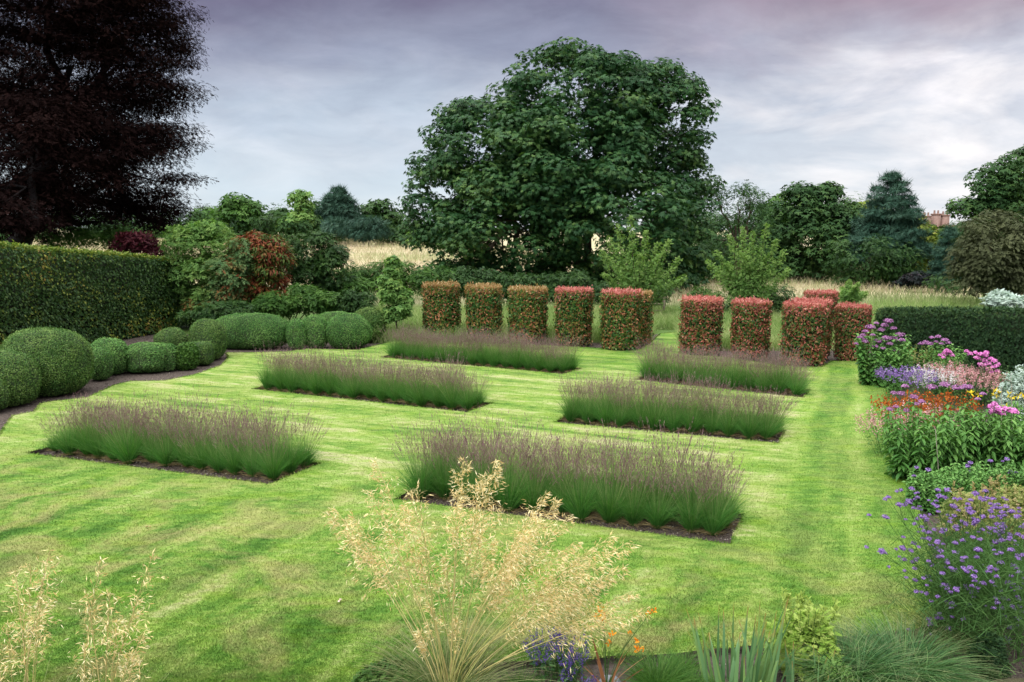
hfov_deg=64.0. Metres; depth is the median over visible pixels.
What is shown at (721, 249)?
woodland bush
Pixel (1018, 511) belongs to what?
verbena plant
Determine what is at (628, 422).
moor grass tussock
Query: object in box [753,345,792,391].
moor grass tussock
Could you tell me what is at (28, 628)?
golden oat grass
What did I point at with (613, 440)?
moor grass tussock
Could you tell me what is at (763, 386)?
moor grass tussock
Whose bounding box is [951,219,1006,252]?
woodland bush
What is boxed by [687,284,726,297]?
field hedge bush
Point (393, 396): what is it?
moor grass tussock
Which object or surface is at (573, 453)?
moor grass tussock
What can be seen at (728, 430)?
moor grass tussock
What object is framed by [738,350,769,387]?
moor grass tussock
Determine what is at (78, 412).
moor grass tussock
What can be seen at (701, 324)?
photinia column
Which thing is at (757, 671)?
iris plant
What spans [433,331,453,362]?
moor grass tussock
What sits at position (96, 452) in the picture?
moor grass tussock
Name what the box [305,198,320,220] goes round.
distant tree
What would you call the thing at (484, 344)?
moor grass tussock
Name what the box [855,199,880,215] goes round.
deciduous tree
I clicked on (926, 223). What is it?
deciduous tree
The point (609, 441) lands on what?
moor grass tussock
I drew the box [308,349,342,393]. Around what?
moor grass tussock
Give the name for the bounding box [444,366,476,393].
moor grass tussock
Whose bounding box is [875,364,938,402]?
verbena plant
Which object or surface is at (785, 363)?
moor grass tussock
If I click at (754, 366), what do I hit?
moor grass tussock
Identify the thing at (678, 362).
moor grass tussock
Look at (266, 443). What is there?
moor grass tussock
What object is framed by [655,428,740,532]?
moor grass tussock
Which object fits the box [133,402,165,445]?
moor grass tussock
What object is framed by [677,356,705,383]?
moor grass tussock
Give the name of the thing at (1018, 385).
white variegated shrub
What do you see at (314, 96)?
sky
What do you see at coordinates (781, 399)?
moor grass tussock
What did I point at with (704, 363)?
moor grass tussock
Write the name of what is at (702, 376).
moor grass tussock
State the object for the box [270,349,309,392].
moor grass tussock
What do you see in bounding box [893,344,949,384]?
pale spire plant
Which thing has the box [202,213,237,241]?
distant bush
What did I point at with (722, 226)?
deciduous tree
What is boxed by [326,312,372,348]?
clipped box mound
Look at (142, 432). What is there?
moor grass tussock
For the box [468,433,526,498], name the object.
moor grass tussock
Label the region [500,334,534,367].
moor grass tussock
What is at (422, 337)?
moor grass tussock
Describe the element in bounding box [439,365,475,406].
moor grass tussock
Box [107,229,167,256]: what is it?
purple shrub
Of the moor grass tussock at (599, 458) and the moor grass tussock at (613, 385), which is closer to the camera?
the moor grass tussock at (599, 458)
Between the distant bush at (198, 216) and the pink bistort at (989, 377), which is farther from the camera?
the distant bush at (198, 216)
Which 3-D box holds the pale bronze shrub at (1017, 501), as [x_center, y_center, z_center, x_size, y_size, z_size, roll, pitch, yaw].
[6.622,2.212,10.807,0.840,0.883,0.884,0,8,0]
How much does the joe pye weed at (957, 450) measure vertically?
1.627 m
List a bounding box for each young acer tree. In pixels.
[598,215,686,310]
[705,222,790,300]
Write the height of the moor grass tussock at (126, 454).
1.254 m
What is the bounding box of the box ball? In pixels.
[965,631,1013,680]
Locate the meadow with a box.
[33,230,1023,333]
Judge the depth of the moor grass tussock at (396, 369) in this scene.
20.05 m
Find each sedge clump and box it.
[740,612,956,681]
[794,606,1018,681]
[905,657,988,681]
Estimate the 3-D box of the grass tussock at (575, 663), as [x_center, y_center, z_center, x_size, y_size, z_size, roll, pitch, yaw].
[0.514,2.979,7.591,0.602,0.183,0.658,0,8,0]
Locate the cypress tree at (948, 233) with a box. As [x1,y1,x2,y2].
[925,225,967,292]
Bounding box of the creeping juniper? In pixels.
[351,654,430,681]
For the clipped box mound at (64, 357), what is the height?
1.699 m
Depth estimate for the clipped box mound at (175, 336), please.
25.87 m
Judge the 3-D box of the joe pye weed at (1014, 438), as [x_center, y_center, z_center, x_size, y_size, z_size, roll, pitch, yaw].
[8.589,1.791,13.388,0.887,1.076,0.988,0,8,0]
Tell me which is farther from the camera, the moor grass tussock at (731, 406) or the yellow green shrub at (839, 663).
the moor grass tussock at (731, 406)
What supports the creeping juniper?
on the soil
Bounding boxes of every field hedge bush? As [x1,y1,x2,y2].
[334,264,382,292]
[360,260,403,292]
[381,260,437,295]
[407,265,467,296]
[440,265,500,298]
[477,269,535,304]
[518,271,568,304]
[546,267,599,302]
[588,280,613,307]
[653,283,684,307]
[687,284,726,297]
[722,295,734,312]
[750,283,796,314]
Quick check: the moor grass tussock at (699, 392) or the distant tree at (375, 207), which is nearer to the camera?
the moor grass tussock at (699, 392)
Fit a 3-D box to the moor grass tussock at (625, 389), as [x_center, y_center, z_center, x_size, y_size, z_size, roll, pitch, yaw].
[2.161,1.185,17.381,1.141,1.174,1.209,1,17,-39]
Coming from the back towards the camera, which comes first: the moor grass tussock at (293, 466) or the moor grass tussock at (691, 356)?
the moor grass tussock at (691, 356)
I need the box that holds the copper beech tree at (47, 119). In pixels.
[0,0,218,244]
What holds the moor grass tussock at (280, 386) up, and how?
on the soil
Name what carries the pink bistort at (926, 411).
on the soil
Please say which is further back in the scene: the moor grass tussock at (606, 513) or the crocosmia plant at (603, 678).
the moor grass tussock at (606, 513)
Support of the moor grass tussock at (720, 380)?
on the soil
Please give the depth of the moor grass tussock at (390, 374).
19.70 m
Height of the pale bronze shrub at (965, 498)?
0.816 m
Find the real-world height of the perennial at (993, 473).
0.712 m
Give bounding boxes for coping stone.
[993,678,1023,681]
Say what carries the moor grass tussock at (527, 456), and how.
on the soil
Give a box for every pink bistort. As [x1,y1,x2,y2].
[854,406,923,455]
[880,400,965,448]
[918,360,980,394]
[934,363,1011,406]
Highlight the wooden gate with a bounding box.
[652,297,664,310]
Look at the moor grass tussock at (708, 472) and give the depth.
11.50 m
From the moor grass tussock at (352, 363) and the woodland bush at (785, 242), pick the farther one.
the woodland bush at (785, 242)
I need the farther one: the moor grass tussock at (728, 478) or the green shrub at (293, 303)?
the green shrub at (293, 303)
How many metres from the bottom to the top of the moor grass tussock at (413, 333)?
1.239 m
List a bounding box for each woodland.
[35,202,409,240]
[697,191,979,263]
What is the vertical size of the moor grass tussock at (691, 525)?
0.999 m
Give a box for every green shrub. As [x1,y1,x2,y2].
[174,299,255,325]
[251,282,346,319]
[323,277,376,311]
[328,288,376,313]
[763,587,843,681]
[799,654,859,681]
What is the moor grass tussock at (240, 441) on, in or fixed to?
on the soil
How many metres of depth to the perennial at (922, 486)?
11.96 m
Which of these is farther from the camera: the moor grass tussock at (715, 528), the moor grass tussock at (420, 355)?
the moor grass tussock at (420, 355)
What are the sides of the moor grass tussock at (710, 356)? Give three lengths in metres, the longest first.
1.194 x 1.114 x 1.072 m
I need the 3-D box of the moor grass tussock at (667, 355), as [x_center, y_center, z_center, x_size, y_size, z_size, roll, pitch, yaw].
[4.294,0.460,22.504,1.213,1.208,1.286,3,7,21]
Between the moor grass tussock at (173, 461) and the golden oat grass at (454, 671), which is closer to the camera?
the golden oat grass at (454, 671)
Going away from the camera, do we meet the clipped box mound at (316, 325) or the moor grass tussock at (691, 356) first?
the moor grass tussock at (691, 356)
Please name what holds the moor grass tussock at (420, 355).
on the soil
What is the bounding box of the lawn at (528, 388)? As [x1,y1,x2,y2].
[0,331,945,681]
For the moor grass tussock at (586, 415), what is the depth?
17.29 m
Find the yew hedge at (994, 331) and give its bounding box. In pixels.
[872,303,1023,380]
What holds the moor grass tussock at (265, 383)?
on the soil
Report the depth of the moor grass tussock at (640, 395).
17.11 m
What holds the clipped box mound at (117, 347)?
on the soil
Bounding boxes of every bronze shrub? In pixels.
[182,238,256,318]
[934,480,998,542]
[983,474,1023,545]
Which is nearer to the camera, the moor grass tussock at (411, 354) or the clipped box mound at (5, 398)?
the clipped box mound at (5, 398)
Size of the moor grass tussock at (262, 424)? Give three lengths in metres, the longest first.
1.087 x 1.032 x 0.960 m
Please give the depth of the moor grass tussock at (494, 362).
24.41 m
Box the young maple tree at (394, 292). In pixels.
[375,255,414,331]
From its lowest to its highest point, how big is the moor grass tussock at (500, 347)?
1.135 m
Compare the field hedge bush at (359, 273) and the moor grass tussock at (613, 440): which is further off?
the field hedge bush at (359, 273)
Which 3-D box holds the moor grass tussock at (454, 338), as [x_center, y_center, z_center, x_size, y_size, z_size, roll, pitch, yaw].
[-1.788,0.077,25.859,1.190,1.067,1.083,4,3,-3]
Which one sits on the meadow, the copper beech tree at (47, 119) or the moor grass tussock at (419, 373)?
the copper beech tree at (47, 119)
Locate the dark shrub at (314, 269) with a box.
[278,230,358,296]
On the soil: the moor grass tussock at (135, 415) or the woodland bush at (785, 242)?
the moor grass tussock at (135, 415)
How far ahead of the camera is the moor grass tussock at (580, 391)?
17.88 m
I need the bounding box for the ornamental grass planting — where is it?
[370,292,985,350]
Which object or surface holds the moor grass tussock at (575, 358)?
on the soil
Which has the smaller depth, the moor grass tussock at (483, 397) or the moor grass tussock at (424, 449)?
the moor grass tussock at (424, 449)
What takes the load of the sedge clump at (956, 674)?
on the soil
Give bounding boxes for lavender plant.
[521,626,589,681]
[560,666,597,681]
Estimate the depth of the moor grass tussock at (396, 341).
26.36 m
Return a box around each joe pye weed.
[853,318,916,390]
[876,384,953,481]
[903,381,984,479]
[918,335,966,384]
[948,384,1016,470]
[977,401,1023,476]
[1001,419,1023,471]
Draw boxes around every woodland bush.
[693,242,738,281]
[730,201,782,264]
[751,214,806,278]
[905,258,934,273]
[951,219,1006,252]
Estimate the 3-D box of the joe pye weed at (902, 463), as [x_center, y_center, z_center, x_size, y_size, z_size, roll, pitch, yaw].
[6.464,1.477,13.195,1.123,1.656,0.946,3,8,21]
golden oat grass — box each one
[0,547,116,681]
[53,549,186,681]
[320,456,651,681]
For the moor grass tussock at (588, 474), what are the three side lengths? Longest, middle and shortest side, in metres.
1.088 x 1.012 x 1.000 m
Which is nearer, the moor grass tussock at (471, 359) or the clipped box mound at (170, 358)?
the clipped box mound at (170, 358)
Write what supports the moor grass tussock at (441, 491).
on the soil
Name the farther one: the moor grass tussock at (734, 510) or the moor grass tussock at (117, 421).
the moor grass tussock at (117, 421)
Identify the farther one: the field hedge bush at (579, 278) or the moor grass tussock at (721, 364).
the field hedge bush at (579, 278)
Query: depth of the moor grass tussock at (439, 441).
13.10 m
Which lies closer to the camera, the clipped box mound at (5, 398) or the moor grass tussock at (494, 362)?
the clipped box mound at (5, 398)
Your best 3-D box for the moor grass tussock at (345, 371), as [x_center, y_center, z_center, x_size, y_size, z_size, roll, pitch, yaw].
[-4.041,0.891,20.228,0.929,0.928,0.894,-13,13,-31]
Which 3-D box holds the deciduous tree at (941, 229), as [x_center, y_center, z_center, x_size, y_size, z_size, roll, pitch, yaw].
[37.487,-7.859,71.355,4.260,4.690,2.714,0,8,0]
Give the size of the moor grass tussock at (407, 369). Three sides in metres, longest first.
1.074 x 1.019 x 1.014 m
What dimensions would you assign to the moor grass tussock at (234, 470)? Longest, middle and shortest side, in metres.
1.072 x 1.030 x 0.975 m
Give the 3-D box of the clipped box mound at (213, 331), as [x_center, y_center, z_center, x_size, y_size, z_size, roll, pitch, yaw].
[-9.636,-0.078,25.918,1.186,1.325,1.136,0,8,0]
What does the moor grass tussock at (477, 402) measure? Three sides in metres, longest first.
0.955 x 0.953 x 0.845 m
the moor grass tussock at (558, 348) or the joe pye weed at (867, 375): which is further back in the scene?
the moor grass tussock at (558, 348)
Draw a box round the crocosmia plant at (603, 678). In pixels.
[582,606,656,681]
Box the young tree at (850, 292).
[837,279,868,303]
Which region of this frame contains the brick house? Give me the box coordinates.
[922,210,951,228]
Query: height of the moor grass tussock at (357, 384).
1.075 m
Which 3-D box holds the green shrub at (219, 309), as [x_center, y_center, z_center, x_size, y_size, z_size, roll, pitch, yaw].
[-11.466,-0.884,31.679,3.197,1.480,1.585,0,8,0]
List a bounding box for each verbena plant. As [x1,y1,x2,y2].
[864,517,1022,632]
[867,486,1018,649]
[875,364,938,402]
[879,487,1023,662]
[883,537,1023,667]
[897,496,1020,620]
[908,489,1023,644]
[908,526,1023,672]
[922,496,1023,618]
[926,545,1023,677]
[948,504,1023,634]
[957,507,1023,614]
[959,538,1023,663]
[984,519,1023,647]
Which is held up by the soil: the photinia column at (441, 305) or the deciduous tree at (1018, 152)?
the photinia column at (441, 305)
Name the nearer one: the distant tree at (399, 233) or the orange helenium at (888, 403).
the orange helenium at (888, 403)
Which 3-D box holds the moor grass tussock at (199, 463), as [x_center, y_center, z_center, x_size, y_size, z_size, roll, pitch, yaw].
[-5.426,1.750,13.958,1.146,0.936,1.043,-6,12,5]
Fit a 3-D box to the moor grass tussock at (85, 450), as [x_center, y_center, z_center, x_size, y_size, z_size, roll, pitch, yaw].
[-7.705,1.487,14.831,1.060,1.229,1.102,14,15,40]
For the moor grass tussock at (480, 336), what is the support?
on the soil
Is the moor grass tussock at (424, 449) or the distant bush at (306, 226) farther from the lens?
the distant bush at (306, 226)
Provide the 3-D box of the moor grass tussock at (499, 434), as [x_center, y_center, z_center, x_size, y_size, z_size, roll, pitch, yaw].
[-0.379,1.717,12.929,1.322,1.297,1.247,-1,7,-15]
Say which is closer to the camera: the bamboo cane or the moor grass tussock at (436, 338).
the bamboo cane
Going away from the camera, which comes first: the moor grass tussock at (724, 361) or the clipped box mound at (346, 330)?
the moor grass tussock at (724, 361)
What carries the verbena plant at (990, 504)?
on the soil
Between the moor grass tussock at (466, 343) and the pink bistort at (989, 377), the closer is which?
the pink bistort at (989, 377)
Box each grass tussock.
[36,398,85,456]
[40,417,67,450]
[55,392,121,458]
[58,407,85,437]
[60,392,119,445]
[63,393,127,459]
[70,396,124,438]
[84,391,131,431]
[87,401,144,460]
[92,399,154,463]
[97,394,143,433]
[100,397,139,442]
[102,389,161,453]
[112,401,148,431]
[124,412,161,459]
[130,385,189,461]
[131,415,173,462]
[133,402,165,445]
[135,397,191,437]
[136,412,184,466]
[147,407,201,462]
[155,390,211,437]
[161,412,212,467]
[164,415,219,473]
[169,385,221,444]
[176,402,227,453]
[194,412,238,472]
[196,399,246,444]
[197,411,241,463]
[198,398,259,445]
[201,419,253,478]
[208,397,271,465]
[227,405,270,460]
[227,421,270,476]
[232,417,270,461]
[235,398,300,472]
[238,423,296,481]
[243,406,287,445]
[245,398,321,474]
[252,338,294,389]
[263,344,297,391]
[264,414,300,461]
[266,345,299,380]
[267,355,292,386]
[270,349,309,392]
[281,409,332,467]
[283,342,325,378]
[287,350,309,375]
[289,353,322,393]
[291,354,313,389]
[293,350,331,395]
[307,345,339,379]
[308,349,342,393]
[310,353,348,395]
[316,353,357,396]
[326,363,360,388]
[329,343,374,382]
[330,356,357,396]
[331,360,364,398]
[339,354,377,397]
[353,360,383,398]
[355,348,386,382]
[357,365,379,399]
[362,356,394,384]
[362,356,401,401]
[375,364,412,402]
[376,355,410,396]
[377,324,406,357]
[378,354,411,384]
[380,413,454,500]
[383,328,410,356]
[386,367,408,400]
[388,356,431,404]
[393,362,424,386]
[394,321,419,344]
[395,330,414,358]
[396,326,420,357]
[398,354,432,400]
[399,335,421,359]
[399,364,436,406]
[401,321,432,349]
[405,331,432,358]
[405,428,462,491]
[407,359,435,393]
[407,415,479,472]
[410,333,432,359]
[411,326,433,351]
[411,420,469,502]
[413,415,482,499]
[419,332,442,361]
[419,364,442,402]
[420,362,463,407]
[421,329,439,358]
[421,365,449,393]
[424,362,462,404]
[426,328,449,358]
[426,407,492,472]
[427,361,468,409]
[432,345,467,388]
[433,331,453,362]
[434,426,500,505]
[435,334,456,360]
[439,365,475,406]
[440,329,462,362]
[440,424,513,501]
[444,329,464,350]
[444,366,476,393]
[445,330,463,360]
[445,433,520,508]
[448,334,475,363]
[449,370,480,410]
[450,331,480,363]
[455,406,518,473]
[457,323,483,354]
[459,376,487,407]
[462,334,482,365]
[464,329,485,364]
[465,368,493,405]
[466,325,495,350]
[466,332,496,365]
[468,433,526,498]
[469,410,560,514]
[470,327,495,365]
[479,328,508,367]
[480,423,529,478]
[481,331,512,365]
[489,663,556,681]
[496,339,514,367]
[497,412,549,479]
[500,324,526,355]
[500,331,527,366]
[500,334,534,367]
[500,431,553,507]
[502,326,531,369]
[502,438,571,513]
[512,332,545,370]
[515,429,574,502]
[517,339,541,367]
[518,437,572,504]
[522,339,551,370]
[526,416,602,514]
[528,431,591,515]
[531,336,555,369]
[535,335,558,358]
[536,431,614,523]
[538,340,563,371]
[543,424,599,487]
[544,337,567,370]
[546,332,572,362]
[546,646,599,681]
[550,335,588,369]
[550,344,571,372]
[554,370,592,423]
[554,376,592,419]
[555,340,577,370]
[562,449,611,510]
[565,379,597,415]
[570,427,628,503]
[571,377,609,423]
[576,369,618,423]
[578,435,652,527]
[582,369,625,425]
[582,418,649,500]
[587,430,651,516]
[590,366,632,418]
[592,370,638,423]
[601,384,643,426]
[602,436,682,521]
[604,386,639,424]
[604,448,673,529]
[605,367,648,421]
[606,643,706,681]
[613,367,663,426]
[617,428,677,511]
[621,381,658,429]
[626,336,660,380]
[627,460,690,531]
[628,373,672,407]
[632,417,711,522]
[635,375,682,430]
[637,372,677,427]
[639,352,663,376]
[642,335,671,369]
[643,348,670,381]
[646,448,704,520]
[647,374,682,425]
[651,340,681,376]
[654,462,727,536]
[654,645,710,673]
[655,381,692,431]
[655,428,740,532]
[656,342,680,379]
[659,365,708,428]
[660,348,692,382]
[660,664,714,681]
[662,382,693,415]
[665,347,696,381]
[669,350,694,379]
[671,382,715,433]
[672,344,704,382]
[673,384,714,431]
[674,452,751,535]
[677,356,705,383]
[677,449,743,513]
[681,368,725,427]
[681,674,733,681]
[682,344,705,371]
[686,370,738,432]
[688,348,716,386]
[690,463,758,528]
[691,378,737,429]
[691,441,760,522]
[692,349,716,384]
[695,341,724,372]
[696,392,729,434]
[704,352,727,387]
[705,378,748,424]
[707,348,740,384]
[707,387,747,436]
[709,351,736,381]
[714,383,756,433]
[716,346,749,389]
[717,343,756,387]
[722,352,746,372]
[722,389,770,438]
[729,378,772,431]
[730,387,763,434]
[734,352,762,390]
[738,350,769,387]
[739,352,766,388]
[747,388,792,436]
[748,363,775,392]
[750,385,799,434]
[751,350,779,389]
[752,388,796,439]
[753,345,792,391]
[756,353,779,378]
[762,356,798,394]
[767,346,809,390]
[783,355,812,391]
[784,360,819,396]
[786,355,813,390]
[873,609,969,656]
[918,615,1009,651]
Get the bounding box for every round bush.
[825,233,928,288]
[890,270,938,291]
[921,274,972,295]
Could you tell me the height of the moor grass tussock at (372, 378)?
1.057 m
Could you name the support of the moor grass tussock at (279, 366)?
on the soil
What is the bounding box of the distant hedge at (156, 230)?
[84,220,167,242]
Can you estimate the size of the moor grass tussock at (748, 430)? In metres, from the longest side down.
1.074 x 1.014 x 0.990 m
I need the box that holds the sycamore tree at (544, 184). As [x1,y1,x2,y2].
[393,36,727,290]
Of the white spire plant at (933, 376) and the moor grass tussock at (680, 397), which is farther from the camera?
the white spire plant at (933, 376)
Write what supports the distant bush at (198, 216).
on the meadow
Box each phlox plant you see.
[927,348,967,394]
[957,349,1008,402]
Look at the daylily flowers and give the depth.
15.56 m
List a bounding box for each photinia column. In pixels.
[420,279,461,337]
[464,280,504,341]
[506,283,549,342]
[553,285,594,345]
[598,286,644,350]
[638,288,654,344]
[676,294,725,355]
[728,295,772,358]
[778,297,829,366]
[793,296,833,360]
[803,288,839,331]
[831,301,873,360]
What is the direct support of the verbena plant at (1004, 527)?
on the soil
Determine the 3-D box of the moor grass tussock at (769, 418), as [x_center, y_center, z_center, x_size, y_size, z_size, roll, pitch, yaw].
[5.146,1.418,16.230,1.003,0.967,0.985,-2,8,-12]
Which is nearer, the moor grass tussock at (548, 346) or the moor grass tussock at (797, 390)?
the moor grass tussock at (797, 390)
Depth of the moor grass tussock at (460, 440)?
12.90 m
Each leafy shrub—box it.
[33,223,153,252]
[157,218,251,322]
[175,276,197,326]
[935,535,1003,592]
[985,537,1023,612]
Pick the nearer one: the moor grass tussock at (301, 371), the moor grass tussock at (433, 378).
the moor grass tussock at (433, 378)
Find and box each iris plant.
[686,595,805,681]
[785,641,835,681]
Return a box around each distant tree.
[183,206,223,226]
[210,192,269,235]
[255,207,290,235]
[274,189,322,241]
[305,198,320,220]
[357,198,406,239]
[388,221,411,244]
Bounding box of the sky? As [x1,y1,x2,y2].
[0,0,1023,229]
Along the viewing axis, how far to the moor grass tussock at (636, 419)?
16.89 m
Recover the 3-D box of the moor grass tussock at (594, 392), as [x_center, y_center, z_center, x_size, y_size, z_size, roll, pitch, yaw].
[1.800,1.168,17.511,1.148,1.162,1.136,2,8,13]
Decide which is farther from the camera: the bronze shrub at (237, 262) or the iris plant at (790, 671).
the bronze shrub at (237, 262)
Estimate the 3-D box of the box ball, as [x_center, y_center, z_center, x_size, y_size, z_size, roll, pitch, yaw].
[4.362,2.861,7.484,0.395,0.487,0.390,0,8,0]
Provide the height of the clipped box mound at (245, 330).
1.269 m
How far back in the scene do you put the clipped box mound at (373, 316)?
29.66 m
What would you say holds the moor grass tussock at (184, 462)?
on the soil
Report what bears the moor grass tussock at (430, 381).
on the soil
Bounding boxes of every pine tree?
[310,183,364,238]
[838,168,936,285]
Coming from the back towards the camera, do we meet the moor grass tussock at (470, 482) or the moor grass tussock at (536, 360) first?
the moor grass tussock at (536, 360)
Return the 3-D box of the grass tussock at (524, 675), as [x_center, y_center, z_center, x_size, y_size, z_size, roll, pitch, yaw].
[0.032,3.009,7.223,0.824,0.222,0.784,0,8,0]
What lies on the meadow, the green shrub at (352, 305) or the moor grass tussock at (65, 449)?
the green shrub at (352, 305)
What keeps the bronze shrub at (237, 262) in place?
on the meadow
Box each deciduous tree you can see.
[692,214,749,267]
[694,179,783,278]
[752,190,804,275]
[767,180,864,282]
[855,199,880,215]
[915,210,930,226]
[917,224,939,274]
[928,224,947,260]
[939,208,1023,299]
[943,156,1023,250]
[992,146,1023,240]
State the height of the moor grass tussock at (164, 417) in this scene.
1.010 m
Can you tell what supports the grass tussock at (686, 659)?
on the soil
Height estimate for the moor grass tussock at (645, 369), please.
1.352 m
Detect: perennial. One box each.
[902,466,953,514]
[927,463,987,505]
[960,459,1020,503]
[989,457,1023,505]
[990,366,1023,398]
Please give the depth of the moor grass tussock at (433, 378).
19.50 m
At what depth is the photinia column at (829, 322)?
25.63 m
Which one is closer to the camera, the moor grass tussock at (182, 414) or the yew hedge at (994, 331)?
the moor grass tussock at (182, 414)
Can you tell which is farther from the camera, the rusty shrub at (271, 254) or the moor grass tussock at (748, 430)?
the rusty shrub at (271, 254)
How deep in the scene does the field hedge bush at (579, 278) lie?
41.50 m
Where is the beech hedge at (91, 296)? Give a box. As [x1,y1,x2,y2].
[0,240,181,344]
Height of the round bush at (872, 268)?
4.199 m
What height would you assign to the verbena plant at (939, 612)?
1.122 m
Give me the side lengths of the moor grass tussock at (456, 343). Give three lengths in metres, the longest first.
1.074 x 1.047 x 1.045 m
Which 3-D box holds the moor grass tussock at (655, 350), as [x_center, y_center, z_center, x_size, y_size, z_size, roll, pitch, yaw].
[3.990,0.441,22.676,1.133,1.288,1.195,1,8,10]
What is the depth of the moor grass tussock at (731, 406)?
16.41 m
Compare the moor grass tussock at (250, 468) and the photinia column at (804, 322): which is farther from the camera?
the photinia column at (804, 322)
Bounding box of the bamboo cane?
[935,429,938,469]
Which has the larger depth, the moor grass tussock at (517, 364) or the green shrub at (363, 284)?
the green shrub at (363, 284)
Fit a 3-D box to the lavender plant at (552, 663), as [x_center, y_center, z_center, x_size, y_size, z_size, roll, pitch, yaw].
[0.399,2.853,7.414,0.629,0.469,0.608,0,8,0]
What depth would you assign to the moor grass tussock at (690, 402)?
16.75 m
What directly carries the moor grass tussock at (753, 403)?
on the soil
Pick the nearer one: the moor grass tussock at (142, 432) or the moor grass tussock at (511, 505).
the moor grass tussock at (511, 505)
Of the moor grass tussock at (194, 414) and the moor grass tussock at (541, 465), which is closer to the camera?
the moor grass tussock at (541, 465)
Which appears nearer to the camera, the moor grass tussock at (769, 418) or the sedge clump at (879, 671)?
the sedge clump at (879, 671)
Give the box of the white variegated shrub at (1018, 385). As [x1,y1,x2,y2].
[991,364,1023,419]
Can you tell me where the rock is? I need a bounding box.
[599,675,620,681]
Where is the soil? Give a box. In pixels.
[0,334,1023,681]
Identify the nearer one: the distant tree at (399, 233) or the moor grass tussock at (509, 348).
the moor grass tussock at (509, 348)
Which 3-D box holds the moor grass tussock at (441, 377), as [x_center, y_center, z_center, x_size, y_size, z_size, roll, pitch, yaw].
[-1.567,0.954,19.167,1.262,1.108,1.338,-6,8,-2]
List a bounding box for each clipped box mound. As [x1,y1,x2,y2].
[0,325,94,396]
[0,348,42,406]
[0,378,11,409]
[91,337,127,374]
[92,347,113,380]
[124,341,166,372]
[153,326,188,345]
[163,343,176,370]
[175,341,200,370]
[188,318,227,359]
[192,340,214,364]
[217,312,287,348]
[285,318,306,348]
[303,314,327,347]
[319,310,347,320]
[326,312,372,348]
[353,306,386,342]
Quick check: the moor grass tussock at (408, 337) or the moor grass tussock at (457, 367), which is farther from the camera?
the moor grass tussock at (408, 337)
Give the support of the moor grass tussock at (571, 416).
on the soil
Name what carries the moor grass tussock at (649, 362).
on the soil
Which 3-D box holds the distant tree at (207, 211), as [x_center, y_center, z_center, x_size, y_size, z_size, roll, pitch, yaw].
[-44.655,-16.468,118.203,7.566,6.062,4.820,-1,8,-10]
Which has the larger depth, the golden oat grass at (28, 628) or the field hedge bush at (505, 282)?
the field hedge bush at (505, 282)
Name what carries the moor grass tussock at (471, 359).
on the soil
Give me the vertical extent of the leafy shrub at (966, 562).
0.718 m
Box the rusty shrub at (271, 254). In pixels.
[225,229,298,310]
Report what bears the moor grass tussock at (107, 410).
on the soil
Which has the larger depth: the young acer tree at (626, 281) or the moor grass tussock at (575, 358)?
the young acer tree at (626, 281)
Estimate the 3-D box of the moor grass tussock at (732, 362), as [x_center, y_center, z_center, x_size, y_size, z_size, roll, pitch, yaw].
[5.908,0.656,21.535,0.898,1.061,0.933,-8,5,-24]
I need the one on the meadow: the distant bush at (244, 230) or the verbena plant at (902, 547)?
the distant bush at (244, 230)
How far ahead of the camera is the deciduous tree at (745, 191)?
60.98 m
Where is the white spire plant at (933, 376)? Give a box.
[911,363,964,402]
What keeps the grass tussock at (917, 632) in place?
on the soil
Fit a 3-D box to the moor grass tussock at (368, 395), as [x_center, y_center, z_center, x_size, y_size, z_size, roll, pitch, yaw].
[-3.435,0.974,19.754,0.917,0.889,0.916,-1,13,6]
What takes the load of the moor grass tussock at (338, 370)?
on the soil
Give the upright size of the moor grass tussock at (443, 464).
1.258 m
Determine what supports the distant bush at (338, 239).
on the meadow
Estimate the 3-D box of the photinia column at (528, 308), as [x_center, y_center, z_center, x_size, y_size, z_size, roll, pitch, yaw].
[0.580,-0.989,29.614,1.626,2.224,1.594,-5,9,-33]
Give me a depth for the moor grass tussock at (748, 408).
16.31 m
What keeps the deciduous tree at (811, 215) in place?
on the meadow
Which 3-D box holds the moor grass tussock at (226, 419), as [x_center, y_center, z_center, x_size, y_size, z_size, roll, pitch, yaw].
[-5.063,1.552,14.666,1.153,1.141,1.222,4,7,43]
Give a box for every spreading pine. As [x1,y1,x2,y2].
[318,215,360,242]
[345,213,394,246]
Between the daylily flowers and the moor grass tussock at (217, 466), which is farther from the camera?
the daylily flowers
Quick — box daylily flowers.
[966,388,1023,418]
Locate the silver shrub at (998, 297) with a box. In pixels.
[979,288,1023,313]
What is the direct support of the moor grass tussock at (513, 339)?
on the soil
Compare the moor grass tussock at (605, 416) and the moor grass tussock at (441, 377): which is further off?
the moor grass tussock at (441, 377)
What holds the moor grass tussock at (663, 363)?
on the soil
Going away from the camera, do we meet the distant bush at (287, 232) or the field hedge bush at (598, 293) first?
the field hedge bush at (598, 293)
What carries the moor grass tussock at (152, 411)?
on the soil
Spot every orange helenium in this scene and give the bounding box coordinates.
[870,389,954,447]
[904,388,982,443]
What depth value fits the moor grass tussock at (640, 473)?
11.64 m
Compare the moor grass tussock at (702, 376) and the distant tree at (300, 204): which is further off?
the distant tree at (300, 204)
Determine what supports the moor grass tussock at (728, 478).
on the soil
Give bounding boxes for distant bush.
[180,211,213,239]
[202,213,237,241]
[227,214,266,239]
[245,213,283,241]
[268,213,302,243]
[290,216,326,239]
[320,228,346,242]
[376,224,397,244]
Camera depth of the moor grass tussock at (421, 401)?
18.99 m

